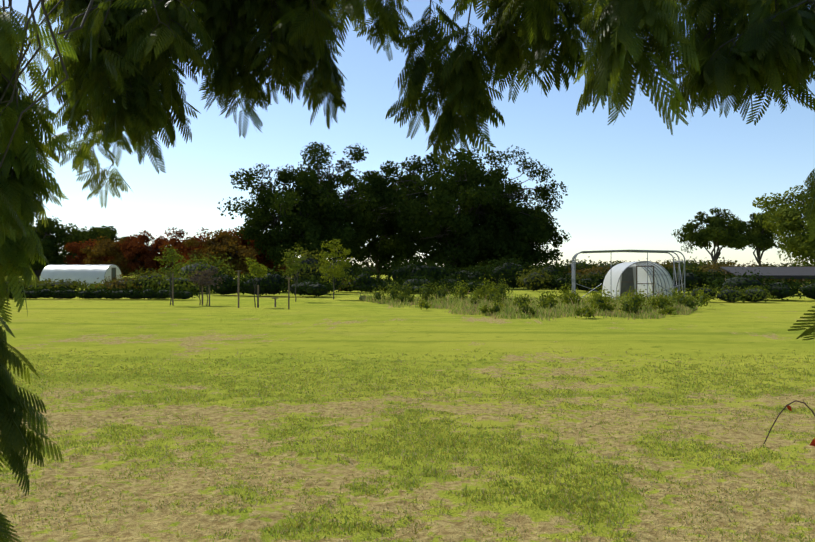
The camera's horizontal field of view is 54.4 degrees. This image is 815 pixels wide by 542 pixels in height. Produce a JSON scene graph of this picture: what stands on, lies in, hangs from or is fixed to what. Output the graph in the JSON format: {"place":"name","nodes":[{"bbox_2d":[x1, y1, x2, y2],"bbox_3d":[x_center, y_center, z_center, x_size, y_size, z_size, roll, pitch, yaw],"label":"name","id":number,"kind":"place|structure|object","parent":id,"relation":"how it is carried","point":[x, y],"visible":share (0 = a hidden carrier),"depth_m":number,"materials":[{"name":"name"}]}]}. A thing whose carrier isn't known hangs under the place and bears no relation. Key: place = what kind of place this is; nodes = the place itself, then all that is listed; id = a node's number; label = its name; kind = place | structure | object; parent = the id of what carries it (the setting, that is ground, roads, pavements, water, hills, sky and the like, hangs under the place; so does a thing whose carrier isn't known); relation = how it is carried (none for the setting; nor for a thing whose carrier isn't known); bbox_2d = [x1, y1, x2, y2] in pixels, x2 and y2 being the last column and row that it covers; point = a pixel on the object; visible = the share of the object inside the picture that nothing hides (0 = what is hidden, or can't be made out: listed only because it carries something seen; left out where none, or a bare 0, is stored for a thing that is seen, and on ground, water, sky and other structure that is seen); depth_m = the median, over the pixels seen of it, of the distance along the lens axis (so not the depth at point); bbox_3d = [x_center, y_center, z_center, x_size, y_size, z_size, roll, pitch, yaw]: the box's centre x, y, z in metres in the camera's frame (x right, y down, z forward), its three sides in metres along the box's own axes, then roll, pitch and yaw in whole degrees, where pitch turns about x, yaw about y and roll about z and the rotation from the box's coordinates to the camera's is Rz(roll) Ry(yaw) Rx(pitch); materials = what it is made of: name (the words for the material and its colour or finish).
{"place":"outdoors","nodes":[
{"label":"outdoors","id":0,"kind":"place"},
{"bbox_2d":[0,272,814,541],"bbox_3d":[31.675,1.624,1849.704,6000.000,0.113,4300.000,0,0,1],"label":"lawn ground","id":1,"kind":"structure","parent":0,"point":[344,323],"depth_m":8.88,"materials":[{"name":"green plant"}]},
{"bbox_2d":[8,216,89,280],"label":"tree","id":2,"kind":"object","parent":1,"relation":"on","point":[50,251],"depth_m":108.60,"materials":[{"name":"green plant"}]},
{"bbox_2d":[5,277,105,290],"bbox_3d":[-28.069,0.927,61.575,14.625,1.469,6.932,0,0,1],"label":"scrub","id":3,"kind":"object","parent":1,"relation":"on","point":[80,285],"depth_m":60.65,"materials":[{"name":"green plant"}]},
{"bbox_2d":[5,276,133,289],"bbox_3d":[-26.362,0.980,62.469,14.096,1.405,5.894,0,0,-12],"label":"scrub foliage","id":4,"kind":"object","parent":1,"relation":"on","point":[69,282],"visible":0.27,"depth_m":61.04,"materials":[{"name":"green plant"}]},
{"bbox_2d":[40,265,120,286],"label":"polytunnel","id":5,"kind":"structure","parent":1,"relation":"on","point":[89,274],"depth_m":78.86,"materials":[{"name":"plastic"}]},
{"bbox_2d":[63,239,114,264],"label":"autumn tree","id":6,"kind":"object","parent":1,"relation":"on","point":[75,247],"depth_m":105.20,"materials":[{"name":"red plant"}]},
{"bbox_2d":[63,225,128,264],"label":"tree","id":7,"kind":"object","parent":1,"relation":"on","point":[98,232],"depth_m":114.62,"materials":[{"name":"green plant"}]},
{"bbox_2d":[5,285,200,299],"bbox_3d":[-18.688,1.220,45.408,14.220,0.833,2.901,0,0,1],"label":"hedge","id":8,"kind":"object","parent":1,"relation":"on","point":[134,291],"depth_m":44.81,"materials":[{"name":"green plant"}]},
{"bbox_2d":[80,236,149,275],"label":"autumn tree","id":9,"kind":"object","parent":1,"relation":"on","point":[108,248],"depth_m":100.58,"materials":[{"name":"plant"}]},
{"bbox_2d":[95,274,145,289],"bbox_3d":[-19.845,0.918,57.784,5.559,1.450,5.016,0,0,1],"label":"scrub foliage","id":10,"kind":"object","parent":1,"relation":"on","point":[112,284],"visible":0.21,"depth_m":56.40,"materials":[{"name":"green plant"}]},
{"bbox_2d":[115,230,180,275],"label":"autumn tree","id":11,"kind":"object","parent":1,"relation":"on","point":[131,249],"depth_m":99.36,"materials":[{"name":"red plant"}]},
{"bbox_2d":[112,268,188,290],"bbox_3d":[-18.106,0.641,57.227,5.370,1.931,6.157,0,0,20],"label":"scrub foliage","id":12,"kind":"object","parent":1,"relation":"on","point":[129,283],"visible":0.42,"depth_m":56.00,"materials":[{"name":"green plant"}]},
{"bbox_2d":[87,272,214,292],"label":"bushes","id":13,"kind":"object","parent":1,"relation":"on","point":[176,286],"depth_m":55.20,"materials":[{"name":"green plant"}]},
{"bbox_2d":[153,245,184,304],"bbox_3d":[-11.322,0.183,37.500,1.334,2.884,1.372,0,0,1],"label":"staked tree","id":14,"kind":"object","parent":1,"relation":"on","point":[170,255],"depth_m":37.46,"materials":[{"name":"green plant"}]},
{"bbox_2d":[147,235,202,273],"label":"autumn tree","id":15,"kind":"object","parent":1,"relation":"on","point":[156,243],"depth_m":102.01,"materials":[{"name":"brown plant"}]},
{"bbox_2d":[164,227,210,266],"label":"autumn tree","id":16,"kind":"object","parent":1,"relation":"on","point":[185,250],"depth_m":96.19,"materials":[{"name":"red plant"}]},
{"bbox_2d":[188,269,213,304],"bbox_3d":[-9.731,0.767,37.562,1.366,1.713,1.580,0,0,-21],"label":"staked tree","id":17,"kind":"object","parent":1,"relation":"on","point":[195,278],"depth_m":37.32,"materials":[{"name":"green plant"}]},
{"bbox_2d":[191,266,224,305],"bbox_3d":[-9.274,0.690,37.041,1.510,1.866,1.633,0,0,1],"label":"staked tree","id":18,"kind":"object","parent":1,"relation":"on","point":[207,281],"depth_m":36.86,"materials":[{"name":"plant"}]},
{"bbox_2d":[183,228,256,274],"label":"autumn tree","id":19,"kind":"object","parent":1,"relation":"on","point":[223,249],"depth_m":78.78,"materials":[{"name":"brown plant"}]},
{"bbox_2d":[172,270,291,308],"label":"tree stakes","id":20,"kind":"object","parent":1,"relation":"on","point":[288,278],"visible":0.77,"depth_m":35.16,"materials":[{"name":"brown wood"}]},
{"bbox_2d":[214,227,273,275],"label":"autumn tree","id":21,"kind":"object","parent":1,"relation":"on","point":[261,258],"depth_m":88.90,"materials":[{"name":"brown plant"}]},
{"bbox_2d":[244,258,268,307],"bbox_3d":[-6.668,0.515,35.078,1.037,2.219,1.255,0,0,1],"label":"staked tree","id":22,"kind":"object","parent":1,"relation":"on","point":[260,271],"depth_m":34.88,"materials":[{"name":"green plant"}]},
{"bbox_2d":[159,246,367,291],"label":"bushes","id":23,"kind":"object","parent":1,"relation":"on","point":[226,266],"depth_m":59.75,"materials":[{"name":"green plant"}]},
{"bbox_2d":[278,243,334,281],"bbox_3d":[-7.141,-0.272,56.639,4.471,3.549,5.031,0,0,-16],"label":"tree","id":24,"kind":"object","parent":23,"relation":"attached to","point":[313,257],"visible":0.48,"depth_m":55.48,"materials":[{"name":"green plant"}]},
{"bbox_2d":[200,262,342,297],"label":"bushes","id":25,"kind":"object","parent":1,"relation":"on","point":[284,289],"depth_m":50.37,"materials":[{"name":"green plant"}]},
{"bbox_2d":[257,241,293,273],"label":"autumn tree","id":26,"kind":"object","parent":1,"relation":"on","point":[276,267],"depth_m":95.54,"materials":[{"name":"plant"}]},
{"bbox_2d":[280,243,309,301],"bbox_3d":[-5.825,0.043,41.267,1.724,3.162,1.681,0,0,1],"label":"young tree","id":27,"kind":"object","parent":1,"relation":"on","point":[296,265],"depth_m":41.34,"materials":[{"name":"green plant"}]},
{"bbox_2d":[217,141,394,266],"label":"tree","id":28,"kind":"object","parent":1,"relation":"on","point":[316,221],"depth_m":84.33,"materials":[{"name":"green plant"}]},
{"bbox_2d":[318,238,352,298],"bbox_3d":[-4.137,-0.128,45.248,2.063,3.499,2.027,0,0,1],"label":"tree","id":29,"kind":"object","parent":1,"relation":"on","point":[339,270],"depth_m":45.29,"materials":[{"name":"green plant"}]},
{"bbox_2d":[335,280,356,291],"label":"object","id":30,"kind":"object","parent":1,"relation":"on","point":[347,286],"visible":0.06,"depth_m":59.80,"materials":[{"name":"green plant"}]},
{"bbox_2d":[342,180,416,277],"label":"tree","id":31,"kind":"object","parent":1,"relation":"on","point":[386,257],"depth_m":102.46,"materials":[{"name":"green plant"}]},
{"bbox_2d":[5,256,813,276],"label":"tree line","id":32,"kind":"object","parent":1,"relation":"on","point":[601,263],"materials":[{"name":"green plant"}]},
{"bbox_2d":[340,266,513,293],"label":"bushes","id":33,"kind":"object","parent":1,"relation":"on","point":[382,284],"depth_m":57.92,"materials":[{"name":"green plant"}]},
{"bbox_2d":[326,252,579,288],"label":"hedge oaks","id":34,"kind":"object","parent":1,"relation":"on","point":[489,273],"depth_m":69.92,"materials":[{"name":"green plant"}]},
{"bbox_2d":[352,144,567,271],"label":"tree","id":35,"kind":"object","parent":1,"relation":"on","point":[474,236],"depth_m":89.91,"materials":[{"name":"green plant"}]},
{"bbox_2d":[463,200,533,281],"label":"tree","id":36,"kind":"object","parent":1,"relation":"on","point":[480,264],"depth_m":109.28,"materials":[{"name":"green plant"}]},
{"bbox_2d":[461,205,571,272],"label":"tree","id":37,"kind":"object","parent":1,"relation":"on","point":[525,232],"depth_m":90.78,"materials":[{"name":"green plant"}]},
{"bbox_2d":[369,274,712,317],"bbox_3d":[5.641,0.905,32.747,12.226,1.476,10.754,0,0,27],"label":"bushes","id":38,"kind":"object","parent":1,"relation":"on","point":[595,295],"visible":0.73,"depth_m":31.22,"materials":[{"name":"green plant"}]},
{"bbox_2d":[516,266,602,290],"bbox_3d":[12.661,0.617,61.256,8.738,2.072,6.039,0,0,1],"label":"hedge foliage","id":39,"kind":"object","parent":1,"relation":"on","point":[526,276],"visible":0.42,"depth_m":60.45,"materials":[{"name":"green plant"}]},
{"bbox_2d":[572,249,685,300],"bbox_3d":[11.298,0.274,41.007,5.359,2.694,3.200,0,0,9],"label":"greenhouse frame","id":40,"kind":"object","parent":1,"relation":"on","point":[574,283],"visible":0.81,"depth_m":39.95,"materials":[{"name":"grey metal"}]},
{"bbox_2d":[523,263,735,291],"bbox_3d":[16.865,0.519,59.106,16.549,2.232,5.990,0,0,15],"label":"hedge","id":41,"kind":"object","parent":1,"relation":"on","point":[703,276],"depth_m":58.84,"materials":[{"name":"green plant"}]},
{"bbox_2d":[602,261,672,299],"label":"polytunnel","id":42,"kind":"structure","parent":1,"relation":"on","point":[623,277],"depth_m":48.59,"materials":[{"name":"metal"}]},
{"bbox_2d":[621,267,633,295],"bbox_3d":[13.979,0.687,50.327,0.824,1.829,0.101,0,0,1],"label":"greenhouse door","id":43,"kind":"structure","parent":42,"relation":"in","point":[627,276],"depth_m":50.33,"materials":[{"name":"plastic"}]},
{"bbox_2d":[563,257,809,285],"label":"hedge foliage","id":44,"kind":"object","parent":1,"relation":"on","point":[703,269],"visible":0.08,"depth_m":71.95,"materials":[{"name":"green plant"}]},
{"bbox_2d":[565,260,812,285],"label":"hedge","id":45,"kind":"object","parent":1,"relation":"on","point":[597,269],"depth_m":72.41,"materials":[{"name":"green plant"}]},
{"bbox_2d":[675,263,707,271],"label":"hedge foliage","id":46,"kind":"object","parent":1,"relation":"on","point":[693,267],"depth_m":73.36,"materials":[{"name":"green plant"}]},
{"bbox_2d":[672,207,754,267],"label":"tree","id":47,"kind":"object","parent":1,"relation":"on","point":[717,222],"depth_m":123.04,"materials":[{"name":"green plant"}]},
{"bbox_2d":[685,282,776,302],"bbox_3d":[16.385,1.098,40.502,4.610,1.046,2.636,0,0,1],"label":"bush","id":48,"kind":"object","parent":1,"relation":"on","point":[743,298],"depth_m":40.17,"materials":[{"name":"green plant"}]},
{"bbox_2d":[694,268,814,299],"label":"bush","id":49,"kind":"object","parent":1,"relation":"on","point":[795,289],"depth_m":42.77,"materials":[{"name":"green plant"}]},
{"bbox_2d":[730,212,789,264],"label":"tree","id":50,"kind":"object","parent":1,"relation":"on","point":[765,240],"depth_m":127.53,"materials":[{"name":"green plant"}]},
{"bbox_2d":[720,267,814,284],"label":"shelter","id":51,"kind":"object","parent":1,"relation":"on","point":[803,273],"visible":0.71,"depth_m":52.90,"materials":[{"name":"grey metal"}]},
{"bbox_2d":[752,180,814,266],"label":"tree","id":52,"kind":"object","parent":1,"relation":"on","point":[797,245],"depth_m":61.73,"materials":[{"name":"green plant"}]},
{"bbox_2d":[763,400,814,445],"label":"plant stem","id":53,"kind":"object","parent":1,"relation":"on","point":[812,443],"visible":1,"depth_m":1.86,"materials":[{"name":"red plant"}]},
{"bbox_2d":[0,0,814,541],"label":"silk tree","id":54,"kind":"object","parent":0,"point":[774,56],"depth_m":3.72,"materials":[{"name":"green plant"}]},
{"bbox_2d":[0,0,814,266],"label":"sky","id":55,"kind":"structure","parent":0,"point":[630,182],"materials":[{"name":"blue"}]},
{"bbox_2d":[359,284,706,320],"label":"tall grass","id":56,"kind":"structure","parent":0,"point":[464,306],"depth_m":31.29,"materials":[{"name":"green plant"}]}
]}

